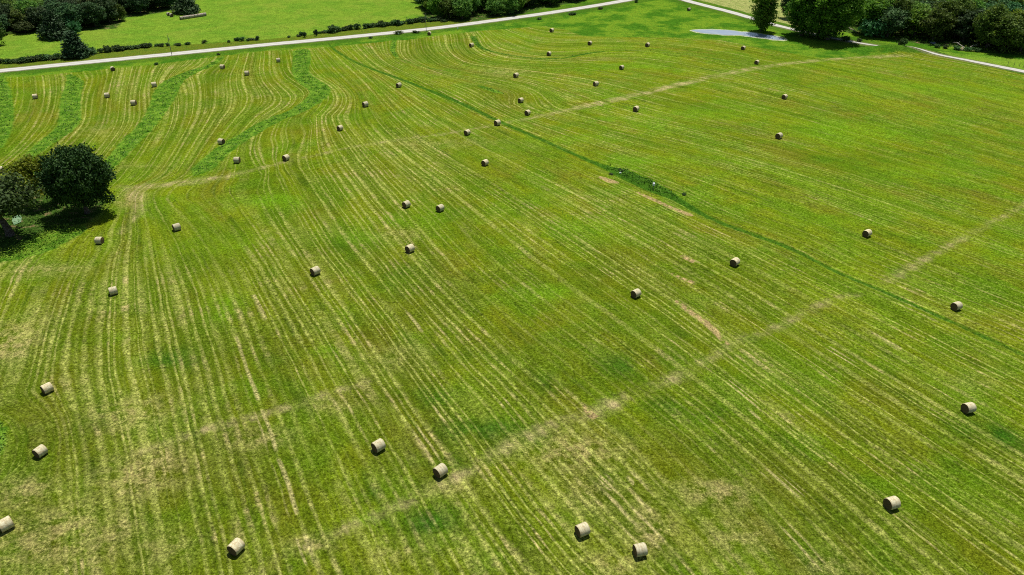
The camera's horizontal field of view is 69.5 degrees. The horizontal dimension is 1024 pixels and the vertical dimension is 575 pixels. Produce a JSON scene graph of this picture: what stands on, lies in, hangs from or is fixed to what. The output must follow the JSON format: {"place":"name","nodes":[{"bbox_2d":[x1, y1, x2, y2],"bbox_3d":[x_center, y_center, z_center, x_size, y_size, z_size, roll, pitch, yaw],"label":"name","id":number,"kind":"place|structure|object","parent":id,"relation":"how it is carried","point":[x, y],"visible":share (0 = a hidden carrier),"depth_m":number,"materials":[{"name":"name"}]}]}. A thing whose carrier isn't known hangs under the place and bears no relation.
{"place":"outdoors","nodes":[
{"label":"outdoors","id":0,"kind":"place"},
{"bbox_2d":[12,214,21,224],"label":"creek water","id":1,"kind":"structure","parent":0,"point":[15,220],"depth_m":177.66,"materials":[{"name":"white liquid"}]},
{"bbox_2d":[0,0,631,71],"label":"gravel road","id":2,"kind":"structure","parent":0,"point":[276,43],"depth_m":326.19,"materials":[{"name":"grey gravel"}]},
{"bbox_2d":[0,0,1023,574],"bbox_3d":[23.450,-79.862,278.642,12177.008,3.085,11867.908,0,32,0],"label":"ground","id":3,"kind":"structure","parent":0,"point":[788,394],"depth_m":147.43,"materials":[{"name":"green plant"}]},
{"bbox_2d":[0,24,5,43],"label":"tree","id":4,"kind":"object","parent":3,"relation":"on","point":[2,31],"visible":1,"depth_m":320.74,"materials":[{"name":"green plant"}]},
{"bbox_2d":[0,14,10,30],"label":"broadleaf tree","id":5,"kind":"object","parent":3,"relation":"on","point":[4,24],"visible":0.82,"depth_m":337.01,"materials":[{"name":"green plant"}]},
{"bbox_2d":[0,76,10,144],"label":"tall grass","id":6,"kind":"structure","parent":3,"relation":"on","point":[5,107],"depth_m":249.94,"materials":[{"name":"green plant"}]},
{"bbox_2d":[0,0,10,6],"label":"broadleaf tree","id":7,"kind":"object","parent":3,"relation":"on","point":[6,2],"visible":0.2,"depth_m":353.58,"materials":[{"name":"green plant"}]},
{"bbox_2d":[0,4,11,29],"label":"broadleaf tree","id":8,"kind":"object","parent":3,"relation":"on","point":[3,10],"visible":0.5,"depth_m":343.41,"materials":[{"name":"green plant"}]},
{"bbox_2d":[0,515,14,532],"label":"hay bale","id":9,"kind":"object","parent":3,"relation":"on","point":[6,523],"visible":1,"depth_m":98.58},
{"bbox_2d":[9,0,26,7],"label":"broadleaf tree","id":10,"kind":"object","parent":3,"relation":"on","point":[12,2],"visible":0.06,"depth_m":353.52,"materials":[{"name":"green plant"}]},
{"bbox_2d":[9,8,34,25],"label":"broadleaf tree","id":11,"kind":"object","parent":3,"relation":"on","point":[16,14],"visible":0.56,"depth_m":341.49,"materials":[{"name":"green plant"}]},
{"bbox_2d":[0,168,44,236],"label":"forked tree","id":12,"kind":"object","parent":3,"relation":"on","point":[11,200],"visible":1,"depth_m":165.93,"materials":[{"name":"green plant"}]},
{"bbox_2d":[9,21,35,32],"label":"broadleaf tree","id":13,"kind":"object","parent":3,"relation":"on","point":[23,26],"visible":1,"depth_m":339.12,"materials":[{"name":"green plant"}]},
{"bbox_2d":[12,0,39,17],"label":"broadleaf tree","id":14,"kind":"object","parent":3,"relation":"on","point":[25,3],"visible":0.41,"depth_m":345.14,"materials":[{"name":"green plant"}]},
{"bbox_2d":[21,56,31,62],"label":"hedge shrub","id":15,"kind":"object","parent":3,"relation":"on","point":[25,59],"visible":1,"depth_m":297.72,"materials":[{"name":"green plant"}]},
{"bbox_2d":[0,152,58,203],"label":"leaning tree","id":16,"kind":"object","parent":3,"relation":"on","point":[24,166],"visible":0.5,"depth_m":180.00,"materials":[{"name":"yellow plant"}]},
{"bbox_2d":[27,55,38,61],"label":"hedge shrub","id":17,"kind":"object","parent":3,"relation":"on","point":[33,58],"visible":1,"depth_m":298.88,"materials":[{"name":"green plant"}]},
{"bbox_2d":[21,5,46,28],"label":"broadleaf tree","id":18,"kind":"object","parent":3,"relation":"on","point":[35,16],"visible":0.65,"depth_m":341.41,"materials":[{"name":"green plant"}]},
{"bbox_2d":[32,444,47,457],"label":"hay bale","id":19,"kind":"object","parent":3,"relation":"on","point":[40,451],"visible":1,"depth_m":110.19},
{"bbox_2d":[0,224,83,260],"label":"bank grass","id":20,"kind":"structure","parent":3,"relation":"on","point":[41,235],"depth_m":167.47,"materials":[{"name":"green plant"}]},
{"bbox_2d":[40,382,53,393],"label":"hay bale","id":21,"kind":"object","parent":3,"relation":"on","point":[47,387],"visible":1,"depth_m":122.86},
{"bbox_2d":[40,0,63,23],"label":"broadleaf tree","id":22,"kind":"object","parent":3,"relation":"on","point":[51,5],"visible":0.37,"depth_m":346.88,"materials":[{"name":"green plant"}]},
{"bbox_2d":[35,9,69,41],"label":"cedar tree","id":23,"kind":"object","parent":3,"relation":"on","point":[52,28],"visible":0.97,"depth_m":328.34,"materials":[{"name":"green plant"}]},
{"bbox_2d":[0,188,108,252],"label":"grove undergrowth","id":24,"kind":"object","parent":3,"relation":"on","point":[47,223],"visible":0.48,"depth_m":176.95,"materials":[{"name":"green plant"}]},
{"bbox_2d":[32,74,83,155],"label":"tall grass","id":25,"kind":"structure","parent":3,"relation":"on","point":[73,124],"depth_m":241.21,"materials":[{"name":"green plant"}]},
{"bbox_2d":[56,0,82,23],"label":"broadleaf tree","id":26,"kind":"object","parent":3,"relation":"on","point":[72,1],"visible":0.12,"depth_m":348.42,"materials":[{"name":"green plant"}]},
{"bbox_2d":[54,2,85,23],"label":"broadleaf tree","id":27,"kind":"object","parent":3,"relation":"on","point":[72,11],"visible":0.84,"depth_m":341.70,"materials":[{"name":"green plant"}]},
{"bbox_2d":[65,19,81,32],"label":"tree","id":28,"kind":"object","parent":3,"relation":"on","point":[72,25],"visible":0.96,"depth_m":337.08,"materials":[{"name":"green plant"}]},
{"bbox_2d":[32,142,117,213],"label":"shade tree","id":29,"kind":"object","parent":3,"relation":"on","point":[75,175],"visible":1,"depth_m":172.85,"materials":[{"name":"green plant"}]},
{"bbox_2d":[57,29,93,58],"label":"cedar tree","id":30,"kind":"object","parent":3,"relation":"on","point":[73,44],"visible":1,"depth_m":301.26,"materials":[{"name":"green plant"}]},
{"bbox_2d":[79,0,97,3],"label":"broadleaf tree","id":31,"kind":"object","parent":3,"relation":"on","point":[82,1],"visible":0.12,"depth_m":353.80,"materials":[{"name":"green plant"}]},
{"bbox_2d":[76,1,106,26],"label":"broadleaf tree","id":32,"kind":"object","parent":3,"relation":"on","point":[94,13],"visible":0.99,"depth_m":347.37,"materials":[{"name":"green plant"}]},
{"bbox_2d":[94,237,103,243],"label":"hay bale","id":33,"kind":"object","parent":3,"relation":"on","point":[98,240],"visible":1,"depth_m":166.93},
{"bbox_2d":[93,0,118,22],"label":"broadleaf tree","id":34,"kind":"object","parent":3,"relation":"on","point":[107,4],"visible":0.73,"depth_m":356.27,"materials":[{"name":"green plant"}]},
{"bbox_2d":[102,45,113,50],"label":"hedge shrub","id":35,"kind":"object","parent":3,"relation":"on","point":[107,47],"visible":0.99,"depth_m":311.86,"materials":[{"name":"green plant"}]},
{"bbox_2d":[108,286,117,294],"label":"hay bale","id":36,"kind":"object","parent":3,"relation":"on","point":[113,290],"visible":1,"depth_m":148.97},
{"bbox_2d":[109,3,126,20],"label":"broadleaf tree","id":37,"kind":"object","parent":3,"relation":"on","point":[120,10],"visible":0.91,"depth_m":360.62,"materials":[{"name":"green plant"}]},
{"bbox_2d":[115,0,133,11],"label":"broadleaf tree","id":38,"kind":"object","parent":3,"relation":"on","point":[121,2],"visible":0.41,"depth_m":375.92,"materials":[{"name":"green plant"}]},
{"bbox_2d":[122,0,150,12],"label":"broadleaf tree","id":39,"kind":"object","parent":3,"relation":"on","point":[138,5],"visible":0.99,"depth_m":373.60,"materials":[{"name":"green plant"}]},
{"bbox_2d":[148,0,166,8],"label":"broadleaf tree","id":40,"kind":"object","parent":3,"relation":"on","point":[159,2],"visible":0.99,"depth_m":383.43,"materials":[{"name":"green plant"}]},
{"bbox_2d":[108,55,223,166],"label":"tall grass","id":41,"kind":"structure","parent":3,"relation":"on","point":[154,113],"depth_m":246.17,"materials":[{"name":"green plant"}]},
{"bbox_2d":[164,0,174,5],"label":"broadleaf tree","id":42,"kind":"object","parent":3,"relation":"on","point":[168,2],"visible":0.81,"depth_m":386.93,"materials":[{"name":"green plant"}]},
{"bbox_2d":[172,223,180,230],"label":"hay bale","id":43,"kind":"object","parent":3,"relation":"on","point":[176,227],"visible":1,"depth_m":172.66},
{"bbox_2d":[170,0,201,15],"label":"tree","id":44,"kind":"object","parent":3,"relation":"on","point":[187,7],"visible":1,"depth_m":374.80,"materials":[{"name":"green plant"}]},
{"bbox_2d":[217,138,224,143],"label":"hay bale","id":45,"kind":"object","parent":3,"relation":"on","point":[220,141],"visible":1,"depth_m":219.37},
{"bbox_2d":[227,538,244,555],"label":"hay bale","id":46,"kind":"object","parent":3,"relation":"on","point":[235,546],"visible":1,"depth_m":95.41},
{"bbox_2d":[233,157,240,162],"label":"hay bale","id":47,"kind":"object","parent":3,"relation":"on","point":[236,159],"visible":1,"depth_m":207.84},
{"bbox_2d":[194,50,326,173],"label":"tall grass","id":48,"kind":"structure","parent":3,"relation":"on","point":[241,136],"depth_m":253.34,"materials":[{"name":"green plant"}]},
{"bbox_2d":[282,154,289,160],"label":"hay bale","id":49,"kind":"object","parent":3,"relation":"on","point":[286,157],"visible":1,"depth_m":209.53},
{"bbox_2d":[310,266,320,275],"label":"hay bale","id":50,"kind":"object","parent":3,"relation":"on","point":[315,270],"visible":1,"depth_m":155.53},
{"bbox_2d":[327,24,337,32],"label":"hedge shrub","id":51,"kind":"object","parent":3,"relation":"on","point":[331,29],"visible":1,"depth_m":341.52,"materials":[{"name":"green plant"}]},
{"bbox_2d":[353,22,361,28],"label":"hedge shrub","id":52,"kind":"object","parent":3,"relation":"on","point":[357,25],"visible":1,"depth_m":348.03,"materials":[{"name":"green plant"}]},
{"bbox_2d":[371,438,385,452],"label":"hay bale","id":53,"kind":"object","parent":3,"relation":"on","point":[378,445],"visible":1,"depth_m":111.09},
{"bbox_2d":[379,21,388,26],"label":"hedge shrub","id":54,"kind":"object","parent":3,"relation":"on","point":[385,23],"visible":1,"depth_m":351.97,"materials":[{"name":"green plant"}]},
{"bbox_2d":[402,200,410,207],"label":"hay bale","id":55,"kind":"object","parent":3,"relation":"on","point":[406,203],"visible":1,"depth_m":183.42},
{"bbox_2d":[405,244,414,252],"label":"hay bale","id":56,"kind":"object","parent":3,"relation":"on","point":[409,248],"visible":1,"depth_m":164.01},
{"bbox_2d":[426,0,444,15],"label":"broadleaf tree","id":57,"kind":"object","parent":3,"relation":"on","point":[432,5],"visible":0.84,"depth_m":363.42,"materials":[{"name":"green plant"}]},
{"bbox_2d":[436,204,443,211],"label":"hay bale","id":58,"kind":"object","parent":3,"relation":"on","point":[440,208],"visible":1,"depth_m":181.47},
{"bbox_2d":[433,463,447,477],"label":"hay bale","id":59,"kind":"object","parent":3,"relation":"on","point":[440,470],"visible":1,"depth_m":106.61},
{"bbox_2d":[435,0,457,18],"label":"broadleaf tree","id":60,"kind":"object","parent":3,"relation":"on","point":[446,5],"visible":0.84,"depth_m":362.40,"materials":[{"name":"green plant"}]},
{"bbox_2d":[449,0,472,18],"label":"broadleaf tree","id":61,"kind":"object","parent":3,"relation":"on","point":[461,8],"visible":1,"depth_m":361.37,"materials":[{"name":"green plant"}]},
{"bbox_2d":[470,0,481,13],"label":"broadleaf tree","id":62,"kind":"object","parent":3,"relation":"on","point":[476,3],"visible":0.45,"depth_m":370.79,"materials":[{"name":"green plant"}]},
{"bbox_2d":[476,0,487,11],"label":"broadleaf tree","id":63,"kind":"object","parent":3,"relation":"on","point":[482,5],"visible":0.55,"depth_m":378.33,"materials":[{"name":"green plant"}]},
{"bbox_2d":[481,159,488,165],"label":"hay bale","id":64,"kind":"object","parent":3,"relation":"on","point":[485,162],"visible":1,"depth_m":206.26},
{"bbox_2d":[484,0,507,14],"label":"broadleaf tree","id":65,"kind":"object","parent":3,"relation":"on","point":[494,6],"visible":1,"depth_m":369.74,"materials":[{"name":"green plant"}]},
{"bbox_2d":[499,0,519,13],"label":"broadleaf tree","id":66,"kind":"object","parent":3,"relation":"on","point":[510,4],"visible":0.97,"depth_m":372.16,"materials":[{"name":"green plant"}]},
{"bbox_2d":[514,0,526,10],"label":"broadleaf tree","id":67,"kind":"object","parent":3,"relation":"on","point":[521,3],"visible":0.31,"depth_m":376.67,"materials":[{"name":"green plant"}]},
{"bbox_2d":[392,36,650,93],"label":"tall grass","id":68,"kind":"structure","parent":3,"relation":"on","point":[486,49],"depth_m":312.36,"materials":[{"name":"green plant"}]},
{"bbox_2d":[525,0,536,5],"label":"broadleaf tree","id":69,"kind":"object","parent":3,"relation":"on","point":[530,2],"visible":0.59,"depth_m":389.72,"materials":[{"name":"green plant"}]},
{"bbox_2d":[540,0,558,4],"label":"broadleaf tree","id":70,"kind":"object","parent":3,"relation":"on","point":[550,1],"visible":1,"depth_m":394.57,"materials":[{"name":"green plant"}]},
{"bbox_2d":[384,73,769,239],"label":"grass patch","id":71,"kind":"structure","parent":3,"relation":"on","point":[615,168],"depth_m":197.64,"materials":[{"name":"green plant"}]},
{"bbox_2d":[574,522,590,537],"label":"hay bale","id":72,"kind":"object","parent":3,"relation":"on","point":[582,529],"visible":1,"depth_m":97.62},
{"bbox_2d":[631,288,641,297],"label":"hay bale","id":73,"kind":"object","parent":3,"relation":"on","point":[635,293],"visible":1,"depth_m":148.04},
{"bbox_2d":[632,542,647,556],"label":"hay bale","id":74,"kind":"object","parent":3,"relation":"on","point":[640,549],"visible":1,"depth_m":94.87},
{"bbox_2d":[606,164,676,198],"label":"marsh grass","id":75,"kind":"structure","parent":3,"relation":"on","point":[639,177],"depth_m":197.98,"materials":[{"name":"green plant"}]},
{"bbox_2d":[423,0,1023,53],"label":"meadow grass","id":76,"kind":"structure","parent":3,"relation":"on","point":[853,26],"depth_m":336.87,"materials":[{"name":"green plant"}]},
{"bbox_2d":[730,257,739,266],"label":"hay bale","id":77,"kind":"object","parent":3,"relation":"on","point":[734,261],"visible":1,"depth_m":158.89},
{"bbox_2d":[690,29,787,40],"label":"pond edge","id":78,"kind":"object","parent":3,"relation":"on","point":[785,39],"visible":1,"depth_m":339.28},
{"bbox_2d":[748,0,781,31],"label":"poplar tree","id":79,"kind":"object","parent":3,"relation":"on","point":[764,12],"visible":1,"depth_m":338.10,"materials":[{"name":"green plant"}]},
{"bbox_2d":[775,132,782,138],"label":"hay bale","id":80,"kind":"object","parent":3,"relation":"on","point":[778,135],"visible":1,"depth_m":224.48},
{"bbox_2d":[779,0,791,17],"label":"broadleaf tree","id":81,"kind":"object","parent":3,"relation":"on","point":[783,4],"visible":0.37,"depth_m":366.12,"materials":[{"name":"green plant"}]},
{"bbox_2d":[783,0,817,36],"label":"cottonwood tree","id":82,"kind":"object","parent":3,"relation":"on","point":[798,10],"visible":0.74,"depth_m":330.47,"materials":[{"name":"green plant"}]},
{"bbox_2d":[802,0,868,39],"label":"cottonwood tree","id":83,"kind":"object","parent":3,"relation":"on","point":[828,19],"visible":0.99,"depth_m":320.41,"materials":[{"name":"green plant"}]},
{"bbox_2d":[840,35,850,40],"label":"bush","id":84,"kind":"object","parent":3,"relation":"on","point":[847,38],"visible":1,"depth_m":328.20,"materials":[{"name":"green plant"}]},
{"bbox_2d":[682,0,1023,72],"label":"gravel lane","id":85,"kind":"structure","parent":3,"relation":"on","point":[777,25],"depth_m":332.14,"materials":[{"name":"grey gravel"}]},
{"bbox_2d":[862,229,871,236],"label":"hay bale","id":86,"kind":"object","parent":3,"relation":"on","point":[866,232],"visible":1,"depth_m":170.40},
{"bbox_2d":[855,0,894,29],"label":"broadleaf tree","id":87,"kind":"object","parent":3,"relation":"on","point":[873,6],"visible":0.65,"depth_m":331.96,"materials":[{"name":"green plant"}]},
{"bbox_2d":[858,17,891,37],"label":"bush","id":88,"kind":"object","parent":3,"relation":"on","point":[871,28],"visible":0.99,"depth_m":330.90,"materials":[{"name":"green plant"}]},
{"bbox_2d":[883,496,900,509],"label":"hay bale","id":89,"kind":"object","parent":3,"relation":"on","point":[891,502],"visible":1,"depth_m":101.70},
{"bbox_2d":[874,5,912,36],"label":"broadleaf tree","id":90,"kind":"object","parent":3,"relation":"on","point":[894,16],"visible":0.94,"depth_m":329.17,"materials":[{"name":"green plant"}]},
{"bbox_2d":[882,0,914,32],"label":"broadleaf tree","id":91,"kind":"object","parent":3,"relation":"on","point":[897,4],"visible":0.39,"depth_m":332.02,"materials":[{"name":"green plant"}]},
{"bbox_2d":[898,38,907,44],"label":"bush","id":92,"kind":"object","parent":3,"relation":"on","point":[903,41],"visible":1,"depth_m":313.07,"materials":[{"name":"green plant"}]},
{"bbox_2d":[904,1,932,31],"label":"broadleaf tree","id":93,"kind":"object","parent":3,"relation":"on","point":[926,5],"visible":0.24,"depth_m":333.66,"materials":[{"name":"green plant"}]},
{"bbox_2d":[903,5,934,35],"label":"broadleaf tree","id":94,"kind":"object","parent":3,"relation":"on","point":[915,20],"visible":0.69,"depth_m":330.64,"materials":[{"name":"green plant"}]},
{"bbox_2d":[928,0,945,9],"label":"broadleaf tree","id":95,"kind":"object","parent":3,"relation":"on","point":[932,5],"visible":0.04,"depth_m":337.54,"materials":[{"name":"green plant"}]},
{"bbox_2d":[918,8,959,40],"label":"broadleaf tree","id":96,"kind":"object","parent":3,"relation":"on","point":[931,24],"visible":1,"depth_m":323.36,"materials":[{"name":"green plant"}]},
{"bbox_2d":[927,0,967,37],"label":"broadleaf tree","id":97,"kind":"object","parent":3,"relation":"on","point":[947,4],"visible":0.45,"depth_m":324.77,"materials":[{"name":"green plant"}]},
{"bbox_2d":[950,301,962,310],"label":"hay bale","id":98,"kind":"object","parent":3,"relation":"on","point":[957,305],"visible":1,"depth_m":144.30},
{"bbox_2d":[946,0,977,37],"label":"broadleaf tree","id":99,"kind":"object","parent":3,"relation":"on","point":[969,4],"visible":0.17,"depth_m":324.78,"materials":[{"name":"green plant"}]},
{"bbox_2d":[948,7,982,42],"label":"broadleaf tree","id":100,"kind":"object","parent":3,"relation":"on","point":[964,29],"visible":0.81,"depth_m":321.76,"materials":[{"name":"green plant"}]},
{"bbox_2d":[961,402,976,413],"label":"hay bale","id":101,"kind":"object","parent":3,"relation":"on","point":[968,407],"visible":1,"depth_m":118.59},
{"bbox_2d":[955,0,987,9],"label":"broadleaf tree","id":102,"kind":"object","parent":3,"relation":"on","point":[979,4],"visible":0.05,"depth_m":333.53,"materials":[{"name":"green plant"}]},
{"bbox_2d":[970,2,1012,47],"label":"broadleaf tree","id":103,"kind":"object","parent":3,"relation":"on","point":[989,16],"visible":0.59,"depth_m":311.82,"materials":[{"name":"green plant"}]},
{"bbox_2d":[982,14,1023,51],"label":"broadleaf tree","id":104,"kind":"object","parent":3,"relation":"on","point":[1012,25],"visible":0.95,"depth_m":306.30,"materials":[{"name":"green plant"}]},
{"bbox_2d":[989,0,1020,6],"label":"broadleaf tree","id":105,"kind":"object","parent":3,"relation":"on","point":[1005,2],"visible":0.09,"depth_m":338.12,"materials":[{"name":"green plant"}]},
{"bbox_2d":[997,8,1023,47],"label":"broadleaf tree","id":106,"kind":"object","parent":3,"relation":"on","point":[1019,11],"visible":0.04,"depth_m":311.56,"materials":[{"name":"green plant"}]},
{"bbox_2d":[1006,13,1023,50],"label":"broadleaf tree","id":107,"kind":"object","parent":3,"relation":"on","point":[1021,47],"visible":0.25,"depth_m":308.20,"materials":[{"name":"green plant"}]},
{"bbox_2d":[1007,1,1023,12],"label":"broadleaf tree","id":108,"kind":"object","parent":3,"relation":"on","point":[1012,6],"visible":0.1,"depth_m":318.25,"materials":[{"name":"green plant"}]},
{"bbox_2d":[693,30,783,39],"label":"pond water","id":109,"kind":"structure","parent":0,"point":[731,32],"depth_m":340.82,"materials":[{"name":"grey liquid"}]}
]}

